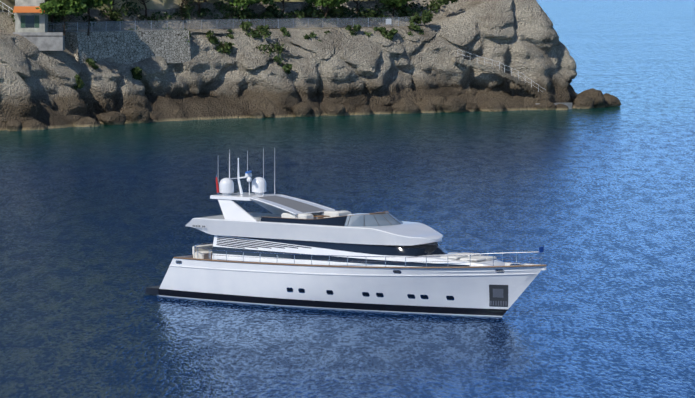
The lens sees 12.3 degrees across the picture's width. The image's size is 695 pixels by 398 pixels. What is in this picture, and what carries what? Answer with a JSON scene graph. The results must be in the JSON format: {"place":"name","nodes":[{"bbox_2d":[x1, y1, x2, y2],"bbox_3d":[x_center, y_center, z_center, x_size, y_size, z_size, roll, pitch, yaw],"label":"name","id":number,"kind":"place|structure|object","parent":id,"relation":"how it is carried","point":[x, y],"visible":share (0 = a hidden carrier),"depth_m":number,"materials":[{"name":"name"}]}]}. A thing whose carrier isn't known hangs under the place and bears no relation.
{"place":"outdoors","nodes":[
{"label":"outdoors","id":0,"kind":"place"},
{"bbox_2d":[0,0,373,10],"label":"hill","id":1,"kind":"structure","parent":0,"point":[160,4],"depth_m":413.24,"materials":[{"name":"green plant"}]},
{"bbox_2d":[0,0,621,130],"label":"headland","id":2,"kind":"structure","parent":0,"point":[339,70],"depth_m":416.78,"materials":[{"name":"grey stone"}]},
{"bbox_2d":[13,0,190,63],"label":"stone wall","id":3,"kind":"structure","parent":2,"relation":"on","point":[124,47],"depth_m":397.15,"materials":[{"name":"stone"}]},
{"bbox_2d":[0,1,429,31],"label":"path fence","id":4,"kind":"object","parent":2,"relation":"on","point":[388,21],"visible":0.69,"depth_m":413.76,"materials":[{"name":"grey metal"}]},
{"bbox_2d":[2,0,458,89],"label":"trees and shrubs","id":5,"kind":"object","parent":2,"relation":"on","point":[54,9],"visible":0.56,"depth_m":416.95,"materials":[{"name":"green plant"}]},
{"bbox_2d":[452,49,571,109],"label":"staircase","id":6,"kind":"structure","parent":2,"relation":"on","point":[523,85],"depth_m":429.24,"materials":[{"name":"concrete"}]},
{"bbox_2d":[0,0,694,397],"bbox_3d":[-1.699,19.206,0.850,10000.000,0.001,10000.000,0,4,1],"label":"sea","id":7,"kind":"structure","parent":0,"point":[98,234],"depth_m":230.18,"materials":[{"name":"blue liquid"}]},
{"bbox_2d":[145,148,546,316],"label":"yacht","id":8,"kind":"object","parent":7,"relation":"on","point":[293,252],"visible":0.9,"depth_m":180.72,"materials":[{"name":"white"}]}
]}

